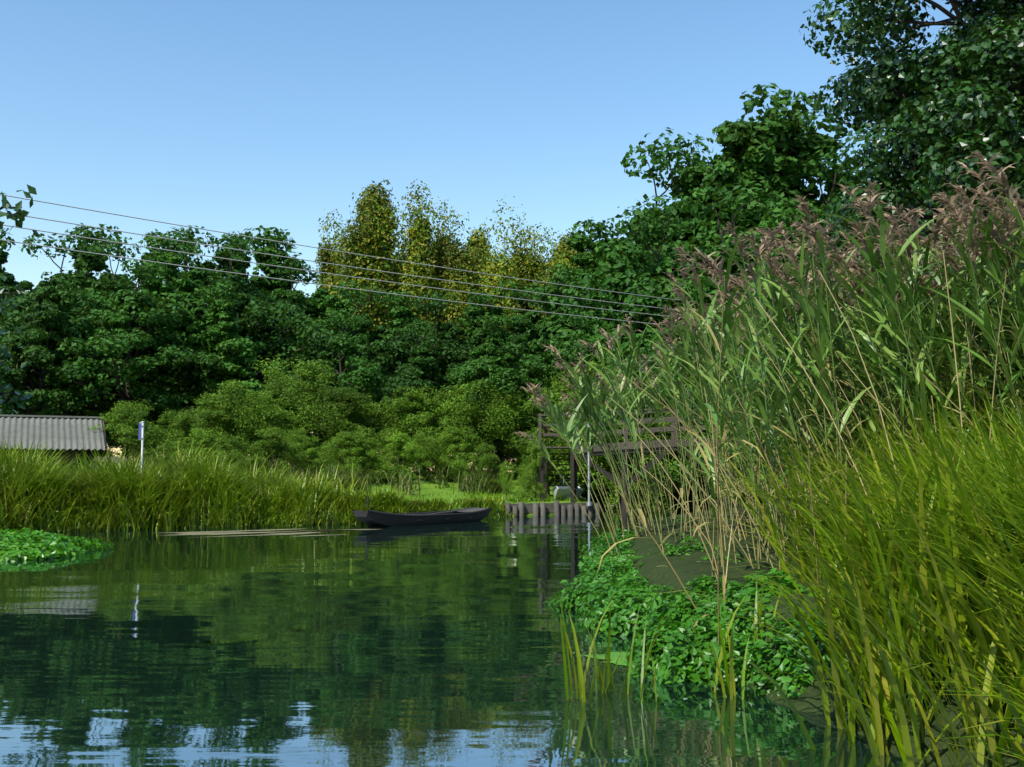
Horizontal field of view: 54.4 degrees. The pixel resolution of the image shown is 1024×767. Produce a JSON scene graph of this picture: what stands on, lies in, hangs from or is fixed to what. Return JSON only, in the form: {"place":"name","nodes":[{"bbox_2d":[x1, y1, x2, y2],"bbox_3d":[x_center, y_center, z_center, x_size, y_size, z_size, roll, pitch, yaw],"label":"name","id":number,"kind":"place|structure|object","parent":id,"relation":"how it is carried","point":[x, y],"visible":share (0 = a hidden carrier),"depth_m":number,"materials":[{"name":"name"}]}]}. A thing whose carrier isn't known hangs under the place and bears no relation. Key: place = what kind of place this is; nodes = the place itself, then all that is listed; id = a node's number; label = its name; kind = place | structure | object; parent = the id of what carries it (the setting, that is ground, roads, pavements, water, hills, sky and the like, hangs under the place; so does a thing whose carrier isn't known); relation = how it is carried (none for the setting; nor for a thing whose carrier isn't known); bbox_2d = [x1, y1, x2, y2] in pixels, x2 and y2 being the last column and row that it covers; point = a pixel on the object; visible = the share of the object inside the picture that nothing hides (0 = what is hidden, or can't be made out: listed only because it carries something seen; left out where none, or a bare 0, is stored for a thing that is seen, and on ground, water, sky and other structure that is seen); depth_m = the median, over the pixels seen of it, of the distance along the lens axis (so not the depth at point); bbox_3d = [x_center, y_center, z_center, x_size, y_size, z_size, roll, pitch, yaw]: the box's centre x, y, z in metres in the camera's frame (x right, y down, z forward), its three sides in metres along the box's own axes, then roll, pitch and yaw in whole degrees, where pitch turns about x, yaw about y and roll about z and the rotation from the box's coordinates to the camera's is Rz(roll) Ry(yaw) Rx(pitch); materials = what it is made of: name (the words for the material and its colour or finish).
{"place":"outdoors","nodes":[
{"label":"outdoors","id":0,"kind":"place"},
{"bbox_2d":[0,185,39,416],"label":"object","id":1,"kind":"object","parent":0,"point":[19,214],"visible":1,"depth_m":6.83,"materials":[{"name":"green plant"}]},
{"bbox_2d":[0,499,925,766],"bbox_3d":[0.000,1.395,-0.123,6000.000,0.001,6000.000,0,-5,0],"label":"water","id":2,"kind":"structure","parent":0,"point":[434,645],"depth_m":7.22,"materials":[{"name":"liquid"}]},
{"bbox_2d":[0,527,114,561],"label":"floating plants","id":3,"kind":"object","parent":2,"relation":"on","point":[24,543],"visible":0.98,"depth_m":16.91,"materials":[{"name":"plant"}]},
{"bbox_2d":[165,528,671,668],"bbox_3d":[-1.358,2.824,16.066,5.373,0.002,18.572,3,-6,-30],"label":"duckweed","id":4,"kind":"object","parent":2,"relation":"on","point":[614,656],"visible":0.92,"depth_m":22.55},
{"bbox_2d":[352,496,491,525],"bbox_3d":[-2.338,3.490,27.206,1.280,0.910,4.917,-4,-6,38],"label":"punt","id":5,"kind":"object","parent":2,"relation":"on","point":[379,518],"visible":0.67,"depth_m":26.32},
{"bbox_2d":[512,151,1023,651],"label":"reeds","id":6,"kind":"object","parent":2,"relation":"in","point":[876,299],"visible":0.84,"depth_m":9.12,"materials":[{"name":"green plant"}]},
{"bbox_2d":[0,0,1019,471],"label":"sky","id":7,"kind":"structure","parent":0,"point":[226,116],"materials":[{"name":"blue"}]},
{"bbox_2d":[10,472,1023,766],"bbox_3d":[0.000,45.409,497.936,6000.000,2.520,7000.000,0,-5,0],"label":"ground","id":8,"kind":"structure","parent":0,"point":[658,570],"depth_m":9.40,"materials":[{"name":"plant"}]},
{"bbox_2d":[0,359,11,411],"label":"tree","id":9,"kind":"object","parent":8,"relation":"on","point":[2,381],"visible":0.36,"depth_m":34.33,"materials":[{"name":"green plant"}]},
{"bbox_2d":[0,228,23,294],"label":"tree","id":10,"kind":"object","parent":8,"relation":"on","point":[3,257],"visible":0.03,"depth_m":56.00,"materials":[{"name":"green plant"}]},
{"bbox_2d":[0,239,84,413],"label":"tree","id":11,"kind":"object","parent":8,"relation":"on","point":[11,282],"visible":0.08,"depth_m":46.45,"materials":[{"name":"green plant"}]},
{"bbox_2d":[0,414,106,471],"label":"shed","id":12,"kind":"structure","parent":8,"relation":"on","point":[65,432],"depth_m":31.78,"materials":[{"name":"grey metal"}]},
{"bbox_2d":[0,274,115,440],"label":"tree","id":13,"kind":"object","parent":8,"relation":"on","point":[39,339],"visible":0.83,"depth_m":36.83,"materials":[{"name":"green plant"}]},
{"bbox_2d":[0,230,120,448],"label":"tree","id":14,"kind":"object","parent":8,"relation":"on","point":[10,319],"visible":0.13,"depth_m":42.12,"materials":[{"name":"green plant"}]},
{"bbox_2d":[25,236,143,451],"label":"tree","id":15,"kind":"object","parent":8,"relation":"on","point":[108,288],"visible":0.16,"depth_m":46.66,"materials":[{"name":"green plant"}]},
{"bbox_2d":[70,400,121,450],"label":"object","id":16,"kind":"object","parent":8,"relation":"on","point":[88,412],"visible":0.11,"depth_m":39.07,"materials":[{"name":"green plant"}]},
{"bbox_2d":[67,223,136,401],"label":"tree","id":17,"kind":"object","parent":8,"relation":"on","point":[85,264],"visible":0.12,"depth_m":57.81,"materials":[{"name":"green plant"}]},
{"bbox_2d":[88,399,185,458],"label":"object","id":18,"kind":"object","parent":8,"relation":"on","point":[125,423],"visible":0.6,"depth_m":33.06,"materials":[{"name":"green plant"}]},
{"bbox_2d":[24,254,252,457],"bbox_3d":[-14.828,-0.692,39.953,8.443,8.601,7.438,4,-7,-41],"label":"tree","id":19,"kind":"object","parent":8,"relation":"on","point":[125,338],"visible":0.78,"depth_m":38.29,"materials":[{"name":"green plant"}]},
{"bbox_2d":[138,421,144,473],"bbox_3d":[-9.651,2.280,25.855,0.094,2.580,0.473,3,-6,-28],"label":"sign","id":20,"kind":"object","parent":8,"relation":"on","point":[141,426],"visible":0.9,"depth_m":25.75,"materials":[{"name":"metal"}]},
{"bbox_2d":[80,229,256,453],"bbox_3d":[-14.969,-1.456,43.233,7.561,10.708,7.724,1,-5,-11],"label":"tree","id":21,"kind":"object","parent":8,"relation":"on","point":[183,304],"visible":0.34,"depth_m":42.99,"materials":[{"name":"green plant"}]},
{"bbox_2d":[125,407,214,463],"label":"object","id":22,"kind":"object","parent":8,"relation":"on","point":[186,425],"visible":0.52,"depth_m":33.73,"materials":[{"name":"green plant"}]},
{"bbox_2d":[132,225,213,457],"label":"tree","id":23,"kind":"object","parent":8,"relation":"on","point":[192,232],"visible":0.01,"depth_m":59.86,"materials":[{"name":"green plant"}]},
{"bbox_2d":[80,232,294,448],"bbox_3d":[-15.419,-1.638,47.142,10.170,11.760,11.544,-4,-7,39],"label":"tree","id":24,"kind":"object","parent":8,"relation":"on","point":[201,276],"visible":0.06,"depth_m":48.18,"materials":[{"name":"green plant"}]},
{"bbox_2d":[168,426,242,467],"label":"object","id":25,"kind":"object","parent":8,"relation":"on","point":[199,435],"visible":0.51,"depth_m":31.09,"materials":[{"name":"green plant"}]},
{"bbox_2d":[138,282,293,446],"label":"tree","id":26,"kind":"object","parent":8,"relation":"on","point":[225,354],"visible":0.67,"depth_m":39.89,"materials":[{"name":"green plant"}]},
{"bbox_2d":[168,389,267,455],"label":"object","id":27,"kind":"object","parent":8,"relation":"on","point":[210,404],"visible":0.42,"depth_m":35.02,"materials":[{"name":"green plant"}]},
{"bbox_2d":[190,231,255,280],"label":"tree","id":28,"kind":"object","parent":8,"relation":"on","point":[237,266],"visible":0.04,"depth_m":61.81,"materials":[{"name":"green plant"}]},
{"bbox_2d":[207,431,269,471],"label":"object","id":29,"kind":"object","parent":8,"relation":"on","point":[234,443],"visible":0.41,"depth_m":32.12,"materials":[{"name":"green plant"}]},
{"bbox_2d":[155,233,346,437],"bbox_3d":[-11.837,-1.494,45.517,9.440,11.186,8.481,3,-6,-28],"label":"tree","id":30,"kind":"object","parent":8,"relation":"on","point":[250,309],"visible":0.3,"depth_m":44.40,"materials":[{"name":"green plant"}]},
{"bbox_2d":[204,379,299,462],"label":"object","id":31,"kind":"object","parent":8,"relation":"on","point":[254,419],"visible":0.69,"depth_m":34.98,"materials":[{"name":"green plant"}]},
{"bbox_2d":[241,424,309,475],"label":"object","id":32,"kind":"object","parent":8,"relation":"on","point":[271,444],"visible":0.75,"depth_m":32.85,"materials":[{"name":"green plant"}]},
{"bbox_2d":[212,372,345,463],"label":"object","id":33,"kind":"object","parent":8,"relation":"on","point":[287,401],"visible":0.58,"depth_m":36.35,"materials":[{"name":"green plant"}]},
{"bbox_2d":[223,225,339,394],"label":"tree","id":34,"kind":"object","parent":8,"relation":"on","point":[265,285],"visible":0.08,"depth_m":50.94,"materials":[{"name":"green plant"}]},
{"bbox_2d":[0,435,584,532],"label":"grass","id":35,"kind":"structure","parent":8,"relation":"on","point":[30,487],"depth_m":25.45,"materials":[{"name":"green plant"}]},
{"bbox_2d":[254,249,366,463],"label":"tree","id":36,"kind":"object","parent":8,"relation":"on","point":[318,294],"visible":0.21,"depth_m":49.72,"materials":[{"name":"green plant"}]},
{"bbox_2d":[281,428,343,476],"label":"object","id":37,"kind":"object","parent":8,"relation":"on","point":[305,444],"visible":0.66,"depth_m":34.14,"materials":[{"name":"green plant"}]},
{"bbox_2d":[248,355,378,466],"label":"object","id":38,"kind":"object","parent":8,"relation":"on","point":[315,396],"visible":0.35,"depth_m":39.04,"materials":[{"name":"green plant"}]},
{"bbox_2d":[315,208,346,294],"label":"tree","id":39,"kind":"object","parent":8,"relation":"on","point":[326,256],"visible":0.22,"depth_m":83.23,"materials":[{"name":"green plant"}]},
{"bbox_2d":[304,284,366,435],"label":"tree","id":40,"kind":"object","parent":8,"relation":"on","point":[332,302],"visible":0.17,"depth_m":49.76,"materials":[{"name":"green plant"}]},
{"bbox_2d":[284,308,388,447],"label":"tree","id":41,"kind":"object","parent":8,"relation":"on","point":[351,370],"visible":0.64,"depth_m":41.16,"materials":[{"name":"green plant"}]},
{"bbox_2d":[315,430,378,476],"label":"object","id":42,"kind":"object","parent":8,"relation":"on","point":[354,448],"visible":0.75,"depth_m":35.17,"materials":[{"name":"green plant"}]},
{"bbox_2d":[288,383,407,463],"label":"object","id":43,"kind":"object","parent":8,"relation":"on","point":[350,396],"visible":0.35,"depth_m":38.10,"materials":[{"name":"green plant"}]},
{"bbox_2d":[291,280,417,452],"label":"tree","id":44,"kind":"object","parent":8,"relation":"on","point":[372,346],"visible":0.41,"depth_m":46.08,"materials":[{"name":"green plant"}]},
{"bbox_2d":[321,186,402,333],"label":"tree","id":45,"kind":"object","parent":8,"relation":"on","point":[359,240],"visible":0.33,"depth_m":78.87,"materials":[{"name":"green plant"}]},
{"bbox_2d":[325,391,418,462],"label":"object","id":46,"kind":"object","parent":8,"relation":"on","point":[373,421],"visible":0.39,"depth_m":39.38,"materials":[{"name":"green plant"}]},
{"bbox_2d":[345,180,404,330],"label":"tree","id":47,"kind":"object","parent":8,"relation":"on","point":[388,237],"visible":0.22,"depth_m":80.87,"materials":[{"name":"green plant"}]},
{"bbox_2d":[351,435,405,482],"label":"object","id":48,"kind":"object","parent":8,"relation":"on","point":[369,463],"visible":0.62,"depth_m":35.83,"materials":[{"name":"green plant"}]},
{"bbox_2d":[388,198,408,324],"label":"tree","id":49,"kind":"object","parent":8,"relation":"on","point":[398,258],"visible":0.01,"depth_m":86.86,"materials":[{"name":"green plant"}]},
{"bbox_2d":[372,431,435,481],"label":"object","id":50,"kind":"object","parent":8,"relation":"on","point":[400,443],"visible":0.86,"depth_m":36.47,"materials":[{"name":"green plant"}]},
{"bbox_2d":[362,385,457,473],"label":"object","id":51,"kind":"object","parent":8,"relation":"on","point":[402,404],"visible":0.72,"depth_m":39.44,"materials":[{"name":"green plant"}]},
{"bbox_2d":[376,290,443,465],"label":"tree","id":52,"kind":"object","parent":8,"relation":"on","point":[400,312],"visible":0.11,"depth_m":52.02,"materials":[{"name":"green plant"}]},
{"bbox_2d":[390,179,442,467],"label":"tree","id":53,"kind":"object","parent":8,"relation":"on","point":[420,249],"visible":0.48,"depth_m":80.95,"materials":[{"name":"green plant"}]},
{"bbox_2d":[372,317,478,469],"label":"tree","id":54,"kind":"object","parent":8,"relation":"on","point":[419,373],"visible":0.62,"depth_m":42.67,"materials":[{"name":"green plant"}]},
{"bbox_2d":[371,290,481,472],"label":"tree","id":55,"kind":"object","parent":8,"relation":"on","point":[450,347],"visible":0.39,"depth_m":46.99,"materials":[{"name":"green plant"}]},
{"bbox_2d":[403,432,452,480],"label":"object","id":56,"kind":"object","parent":8,"relation":"on","point":[431,453],"visible":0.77,"depth_m":37.43,"materials":[{"name":"green plant"}]},
{"bbox_2d":[389,393,467,473],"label":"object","id":57,"kind":"object","parent":8,"relation":"on","point":[443,429],"visible":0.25,"depth_m":40.37,"materials":[{"name":"green plant"}]},
{"bbox_2d":[425,196,459,471],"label":"tree","id":58,"kind":"object","parent":8,"relation":"on","point":[437,242],"visible":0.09,"depth_m":84.29,"materials":[{"name":"green plant"}]},
{"bbox_2d":[424,425,481,481],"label":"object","id":59,"kind":"object","parent":8,"relation":"on","point":[457,445],"visible":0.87,"depth_m":38.01,"materials":[{"name":"green plant"}]},
{"bbox_2d":[428,208,485,343],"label":"tree","id":60,"kind":"object","parent":8,"relation":"on","point":[459,260],"visible":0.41,"depth_m":82.23,"materials":[{"name":"green plant"}]},
{"bbox_2d":[411,383,515,466],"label":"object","id":61,"kind":"object","parent":8,"relation":"on","point":[461,417],"visible":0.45,"depth_m":39.98,"materials":[{"name":"green plant"}]},
{"bbox_2d":[441,289,505,455],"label":"tree","id":62,"kind":"object","parent":8,"relation":"on","point":[471,312],"visible":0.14,"depth_m":50.23,"materials":[{"name":"green plant"}]},
{"bbox_2d":[465,221,494,297],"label":"tree","id":63,"kind":"object","parent":8,"relation":"on","point":[480,240],"visible":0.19,"depth_m":86.44,"materials":[{"name":"green plant"}]},
{"bbox_2d":[462,441,503,492],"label":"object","id":64,"kind":"object","parent":8,"relation":"on","point":[484,460],"visible":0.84,"depth_m":36.24,"materials":[{"name":"green plant"}]},
{"bbox_2d":[444,312,552,473],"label":"tree","id":65,"kind":"object","parent":8,"relation":"on","point":[488,362],"visible":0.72,"depth_m":41.20,"materials":[{"name":"green plant"}]},
{"bbox_2d":[472,195,529,464],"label":"tree","id":66,"kind":"object","parent":8,"relation":"on","point":[501,267],"visible":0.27,"depth_m":79.94,"materials":[{"name":"green plant"}]},
{"bbox_2d":[445,380,557,478],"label":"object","id":67,"kind":"object","parent":8,"relation":"on","point":[494,405],"visible":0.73,"depth_m":39.97,"materials":[{"name":"green plant"}]},
{"bbox_2d":[448,279,560,458],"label":"tree","id":68,"kind":"object","parent":8,"relation":"on","point":[521,341],"visible":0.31,"depth_m":46.51,"materials":[{"name":"green plant"}]},
{"bbox_2d":[499,461,514,499],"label":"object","id":69,"kind":"object","parent":8,"relation":"on","point":[506,479],"visible":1,"depth_m":33.02,"materials":[{"name":"green plant"}]},
{"bbox_2d":[501,220,536,462],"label":"tree","id":70,"kind":"object","parent":8,"relation":"on","point":[520,252],"visible":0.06,"depth_m":84.14,"materials":[{"name":"green plant"}]},
{"bbox_2d":[512,438,550,501],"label":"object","id":71,"kind":"object","parent":8,"relation":"on","point":[527,475],"visible":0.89,"depth_m":32.74,"materials":[{"name":"green plant"}]},
{"bbox_2d":[517,221,555,318],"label":"tree","id":72,"kind":"object","parent":8,"relation":"on","point":[533,269],"visible":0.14,"depth_m":82.31,"materials":[{"name":"green plant"}]},
{"bbox_2d":[480,386,596,480],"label":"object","id":73,"kind":"object","parent":8,"relation":"on","point":[527,406],"visible":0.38,"depth_m":40.07,"materials":[{"name":"green plant"}]},
{"bbox_2d":[525,226,574,316],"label":"tree","id":74,"kind":"object","parent":8,"relation":"on","point":[552,262],"visible":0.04,"depth_m":81.17,"materials":[{"name":"green plant"}]},
{"bbox_2d":[504,501,599,515],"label":"pilings","id":75,"kind":"object","parent":8,"relation":"on","point":[557,508],"visible":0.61,"depth_m":31.78,"materials":[{"name":"grey wood"}]},
{"bbox_2d":[525,263,597,342],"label":"tree","id":76,"kind":"object","parent":8,"relation":"on","point":[554,289],"visible":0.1,"depth_m":50.74,"materials":[{"name":"green plant"}]},
{"bbox_2d":[509,371,616,479],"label":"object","id":77,"kind":"object","parent":8,"relation":"on","point":[558,385],"visible":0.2,"depth_m":41.15,"materials":[{"name":"green plant"}]},
{"bbox_2d":[546,227,579,270],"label":"tree","id":78,"kind":"object","parent":8,"relation":"on","point":[568,252],"visible":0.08,"depth_m":84.42,"materials":[{"name":"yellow plant"}]},
{"bbox_2d":[510,304,617,464],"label":"tree","id":79,"kind":"object","parent":8,"relation":"on","point":[535,366],"visible":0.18,"depth_m":42.69,"materials":[{"name":"green plant"}]},
{"bbox_2d":[511,217,621,332],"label":"tree","id":80,"kind":"object","parent":8,"relation":"on","point":[583,258],"visible":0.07,"depth_m":55.84,"materials":[{"name":"green plant"}]},
{"bbox_2d":[551,475,582,498],"bbox_3d":[1.961,3.680,35.259,1.080,0.850,2.626,-1,-5,10],"label":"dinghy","id":81,"kind":"object","parent":8,"relation":"on","point":[563,492],"visible":0.72,"depth_m":34.23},
{"bbox_2d":[511,353,669,505],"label":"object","id":82,"kind":"object","parent":8,"relation":"on","point":[579,473],"visible":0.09,"depth_m":40.10,"materials":[{"name":"green plant"}]},
{"bbox_2d":[510,351,695,507],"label":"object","id":83,"kind":"object","parent":8,"relation":"on","point":[604,461],"visible":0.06,"depth_m":39.84,"materials":[{"name":"green plant"}]},
{"bbox_2d":[538,238,685,461],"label":"tree","id":84,"kind":"object","parent":8,"relation":"on","point":[618,308],"visible":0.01,"depth_m":49.37,"materials":[{"name":"green plant"}]},
{"bbox_2d":[524,144,706,314],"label":"tree","id":85,"kind":"object","parent":8,"relation":"on","point":[635,173],"depth_m":55.57,"materials":[{"name":"green plant"}]},
{"bbox_2d":[539,127,722,357],"bbox_3d":[8.987,-3.538,51.062,16.360,20.187,14.976,-1,-5,8],"label":"tree","id":86,"kind":"object","parent":8,"relation":"on","point":[621,270],"visible":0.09,"depth_m":48.14,"materials":[{"name":"green plant"}]},
{"bbox_2d":[558,360,742,508],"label":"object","id":87,"kind":"object","parent":8,"relation":"on","point":[613,492],"visible":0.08,"depth_m":38.45,"materials":[{"name":"green plant"}]},
{"bbox_2d":[538,406,768,514],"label":"bridge","id":88,"kind":"structure","parent":8,"relation":"on","point":[574,466],"depth_m":32.54,"materials":[{"name":"brown wood"}]},
{"bbox_2d":[541,195,774,501],"bbox_3d":[7.946,-0.827,43.186,10.709,14.388,12.155,5,-7,-42],"label":"tree","id":89,"kind":"object","parent":8,"relation":"on","point":[649,276],"visible":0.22,"depth_m":42.52,"materials":[{"name":"green plant"}]},
{"bbox_2d":[600,273,765,507],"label":"tree","id":90,"kind":"object","parent":8,"relation":"on","point":[695,297],"visible":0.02,"depth_m":38.84,"materials":[{"name":"green plant"}]},
{"bbox_2d":[609,372,785,508],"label":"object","id":91,"kind":"object","parent":8,"relation":"on","point":[672,479],"visible":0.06,"depth_m":37.68,"materials":[{"name":"green plant"}]},
{"bbox_2d":[613,181,805,474],"bbox_3d":[11.108,-1.279,44.726,13.319,15.566,14.826,-2,-6,26],"label":"tree","id":92,"kind":"object","parent":8,"relation":"on","point":[713,247],"visible":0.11,"depth_m":43.04,"materials":[{"name":"green plant"}]},
{"bbox_2d":[621,83,826,277],"bbox_3d":[11.363,-4.933,54.317,16.197,21.408,16.727,-3,-6,30],"label":"tree","id":93,"kind":"object","parent":8,"relation":"on","point":[732,137],"visible":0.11,"depth_m":51.53,"materials":[{"name":"green plant"}]},
{"bbox_2d":[650,117,797,271],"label":"tree","id":94,"kind":"object","parent":8,"relation":"on","point":[757,162],"visible":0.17,"depth_m":50.34,"materials":[{"name":"green plant"}]},
{"bbox_2d":[718,199,831,331],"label":"tree","id":95,"kind":"object","parent":8,"relation":"on","point":[780,213],"visible":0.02,"depth_m":42.43,"materials":[{"name":"green plant"}]},
{"bbox_2d":[544,308,1023,766],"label":"plants","id":96,"kind":"object","parent":8,"relation":"on","point":[925,569],"visible":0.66,"depth_m":5.43,"materials":[{"name":"plant"}]},
{"bbox_2d":[703,102,864,269],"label":"tree","id":97,"kind":"object","parent":8,"relation":"on","point":[811,141],"visible":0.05,"depth_m":53.06,"materials":[{"name":"green plant"}]},
{"bbox_2d":[756,144,867,248],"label":"tree","id":98,"kind":"object","parent":8,"relation":"on","point":[819,175],"visible":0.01,"depth_m":50.70,"materials":[{"name":"green plant"}]},
{"bbox_2d":[819,162,878,200],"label":"tree","id":99,"kind":"object","parent":8,"relation":"on","point":[827,195],"depth_m":52.34,"materials":[{"name":"green plant"}]},
{"bbox_2d":[803,26,998,289],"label":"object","id":100,"kind":"object","parent":8,"relation":"on","point":[924,233],"visible":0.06,"depth_m":32.86,"materials":[{"name":"green plant"}]},
{"bbox_2d":[798,0,1023,272],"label":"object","id":101,"kind":"object","parent":8,"relation":"on","point":[910,101],"visible":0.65,"depth_m":19.11,"materials":[{"name":"green plant"}]},
{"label":"poles","id":102,"kind":"object","parent":8,"relation":"on","visible":0},
{"bbox_2d":[0,194,724,324],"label":"wires","id":103,"kind":"object","parent":102,"relation":"attached to","point":[309,260],"visible":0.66,"depth_m":27.69,"materials":[{"name":"metal"}]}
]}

